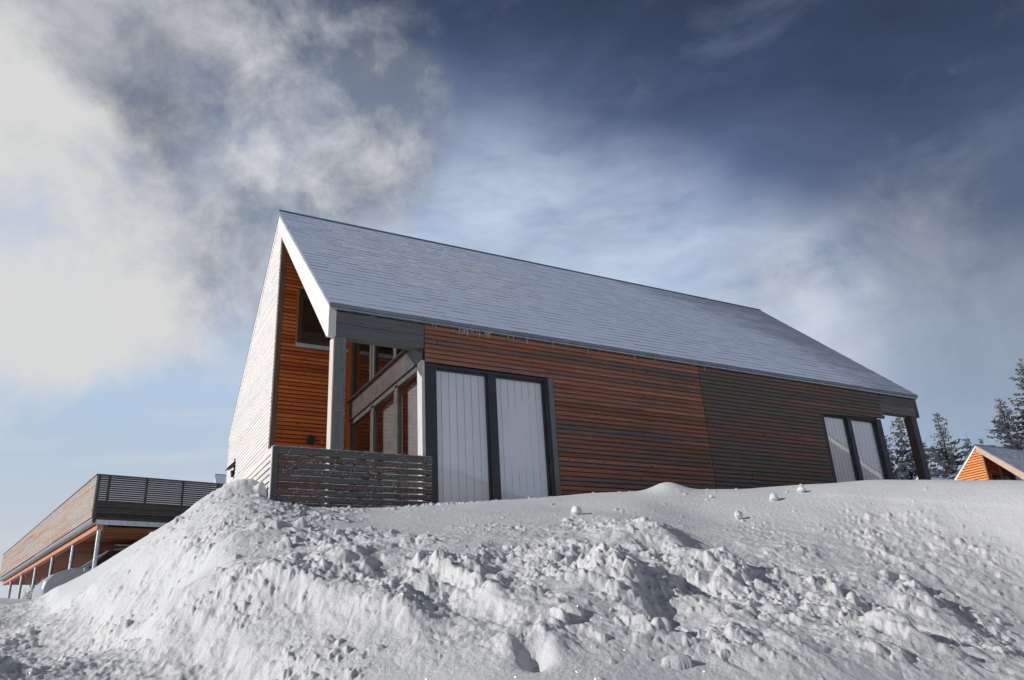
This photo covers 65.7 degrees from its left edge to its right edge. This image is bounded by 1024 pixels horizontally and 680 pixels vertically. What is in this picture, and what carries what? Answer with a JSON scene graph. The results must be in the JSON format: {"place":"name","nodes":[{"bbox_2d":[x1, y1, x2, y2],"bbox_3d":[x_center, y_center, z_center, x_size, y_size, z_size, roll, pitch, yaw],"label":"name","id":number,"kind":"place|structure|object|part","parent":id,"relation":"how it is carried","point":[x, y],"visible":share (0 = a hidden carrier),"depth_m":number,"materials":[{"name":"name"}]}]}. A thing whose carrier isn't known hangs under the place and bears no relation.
{"place":"outdoors","nodes":[
{"label":"outdoors","id":0,"kind":"place"},
{"bbox_2d":[0,479,1023,679],"bbox_3d":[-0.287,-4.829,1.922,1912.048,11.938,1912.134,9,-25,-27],"label":"ground","id":1,"kind":"structure","parent":0,"point":[249,579],"depth_m":4.98,"materials":[{"name":"white snow"}]},
{"bbox_2d":[22,588,33,598],"bbox_3d":[-13.706,8.316,26.443,4.400,1.745,2.020,13,-27,-35],"label":"parked car","id":2,"kind":"object","parent":1,"relation":"on","point":[25,596],"visible":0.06,"depth_m":24.73,"materials":[{"name":"paint"}]},
{"bbox_2d":[21,571,43,598],"bbox_3d":[-14.397,7.687,23.913,0.567,1.471,0.845,-8,-22,12],"label":"bare shrub","id":3,"kind":"object","parent":1,"relation":"on","point":[30,586],"visible":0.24,"depth_m":23.94,"materials":[{"name":"white plant"}]},
{"bbox_2d":[31,544,130,598],"bbox_3d":[-11.958,7.228,23.985,4.180,1.866,2.020,13,-27,-35],"label":"parked car","id":4,"kind":"object","parent":1,"relation":"on","point":[46,585],"visible":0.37,"depth_m":22.59,"materials":[{"name":"silver metal"}]},
{"bbox_3d":[-11.843,6.430,23.275,1.016,0.524,0.095,13,-27,-35],"label":"side window","id":5,"kind":"part","parent":4,"relation":"part of","materials":[{"name":"black glass"}]},
{"bbox_2d":[0,474,223,598],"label":"building","id":6,"kind":"structure","parent":1,"relation":"on","point":[121,520],"depth_m":23.25,"materials":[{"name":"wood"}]},
{"bbox_2d":[212,474,226,490],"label":"timber cabin","id":7,"kind":"object","parent":1,"relation":"on","point":[219,478],"visible":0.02,"depth_m":49.73,"materials":[{"name":"silver metal"}]},
{"bbox_2d":[571,506,581,514],"bbox_3d":[0.621,1.638,7.630,0.110,0.093,0.100,9,-25,-27],"label":"snowball","id":8,"kind":"object","parent":1,"relation":"on","point":[575,510],"visible":0.97,"depth_m":7.60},
{"bbox_2d":[226,209,930,506],"bbox_3d":[1.337,1.643,18.390,13.725,7.426,8.175,9,-25,-27],"label":"timber cabin","id":9,"kind":"object","parent":1,"relation":"on","point":[476,375],"visible":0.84,"depth_m":14.84,"materials":[{"name":"brown wood"}]},
{"bbox_2d":[225,459,235,476],"bbox_3d":[-6.112,2.777,17.234,0.196,0.402,0.180,9,-25,-27],"label":"wall lamp","id":10,"kind":"object","parent":9,"relation":"attached to","point":[231,466],"visible":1,"depth_m":17.20,"materials":[{"name":"black metal"}]},
{"bbox_2d":[307,435,314,443],"bbox_3d":[-3.764,1.857,14.862,0.120,0.150,0.110,9,-25,-27],"label":"wall lamp","id":11,"kind":"object","parent":9,"relation":"attached to","point":[311,439],"visible":1,"depth_m":14.81,"materials":[{"name":"black metal"}]},
{"bbox_2d":[295,289,347,352],"bbox_3d":[-3.792,-0.368,15.882,1.055,1.225,0.125,9,-25,-27],"label":"side window","id":12,"kind":"structure","parent":9,"relation":"in","point":[304,344],"depth_m":15.63,"materials":[{"name":"silver metal"}]},
{"bbox_2d":[239,445,432,507],"bbox_3d":[-3.583,3.179,13.436,2.352,1.264,5.866,9,-25,-27],"label":"deck railing","id":13,"kind":"object","parent":9,"relation":"attached to","point":[270,458],"visible":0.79,"depth_m":11.11,"materials":[{"name":"grey wood"}]},
{"bbox_2d":[425,362,560,503],"bbox_3d":[-0.307,1.737,12.509,2.333,2.615,0.172,9,-25,-27],"label":"front window","id":14,"kind":"structure","parent":9,"relation":"in","point":[493,481],"depth_m":12.64,"materials":[{"name":"white glass"}]},
{"bbox_2d":[820,414,894,482],"bbox_3d":[7.266,2.872,16.513,1.965,2.675,0.148,9,-25,-27],"label":"front window","id":15,"kind":"structure","parent":9,"relation":"in","point":[847,423],"depth_m":16.82,"materials":[{"name":"white glass"}]},
{"bbox_2d":[734,510,742,519],"bbox_3d":[2.198,1.700,7.695,0.100,0.097,0.068,9,-25,-27],"label":"snowball","id":16,"kind":"object","parent":1,"relation":"on","point":[738,514],"visible":0.99,"depth_m":7.67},
{"bbox_2d":[769,492,778,500],"bbox_3d":[2.736,1.644,8.296,0.093,0.097,0.092,-7,-22,8],"label":"snowball","id":17,"kind":"object","parent":1,"relation":"on","point":[773,496],"visible":1,"depth_m":8.27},
{"bbox_2d":[797,486,805,492],"bbox_3d":[3.098,1.604,8.504,0.085,0.066,0.102,9,-25,-27],"label":"snowball","id":18,"kind":"object","parent":1,"relation":"on","point":[801,489],"visible":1,"depth_m":8.48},
{"bbox_2d":[885,434,915,479],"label":"spruce tree","id":19,"kind":"object","parent":1,"relation":"on","point":[898,474],"visible":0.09,"depth_m":67.72,"materials":[{"name":"green plant"}]},
{"bbox_2d":[888,417,958,479],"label":"spruce tree","id":20,"kind":"object","parent":1,"relation":"on","point":[902,451],"visible":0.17,"depth_m":70.44,"materials":[{"name":"green plant"}]},
{"bbox_2d":[915,476,952,479],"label":"timber cabin","id":21,"kind":"object","parent":1,"relation":"on","point":[933,478],"visible":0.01,"depth_m":60.95,"materials":[{"name":"silver metal"}]},
{"bbox_2d":[913,442,955,478],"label":"spruce tree","id":22,"kind":"object","parent":1,"relation":"on","point":[933,465],"visible":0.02,"depth_m":74.76,"materials":[{"name":"green plant"}]},
{"bbox_2d":[925,410,967,477],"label":"spruce tree","id":23,"kind":"object","parent":1,"relation":"on","point":[949,466],"visible":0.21,"depth_m":81.94,"materials":[{"name":"green plant"}]},
{"bbox_2d":[959,436,973,468],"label":"spruce tree","id":24,"kind":"object","parent":1,"relation":"on","point":[970,447],"visible":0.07,"depth_m":81.46,"materials":[{"name":"green plant"}]},
{"bbox_2d":[953,444,1023,480],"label":"timber cabin","id":25,"kind":"object","parent":1,"relation":"on","point":[983,462],"visible":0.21,"depth_m":51.60,"materials":[{"name":"orange wood"}]},
{"bbox_2d":[990,472,1000,479],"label":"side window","id":26,"kind":"structure","parent":25,"relation":"in","point":[992,473],"depth_m":51.40,"materials":[{"name":"black glass"}]},
{"bbox_2d":[984,398,1023,449],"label":"spruce tree","id":27,"kind":"object","parent":1,"relation":"on","point":[1016,441],"visible":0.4,"depth_m":78.50,"materials":[{"name":"green plant"}]},
{"bbox_2d":[996,358,1023,445],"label":"spruce tree","id":28,"kind":"object","parent":1,"relation":"on","point":[1021,385],"visible":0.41,"depth_m":82.76,"materials":[{"name":"green plant"}]},
{"bbox_2d":[0,0,1023,598],"label":"sky","id":29,"kind":"structure","parent":0,"point":[848,173],"materials":[{"name":"blue"}]}
]}

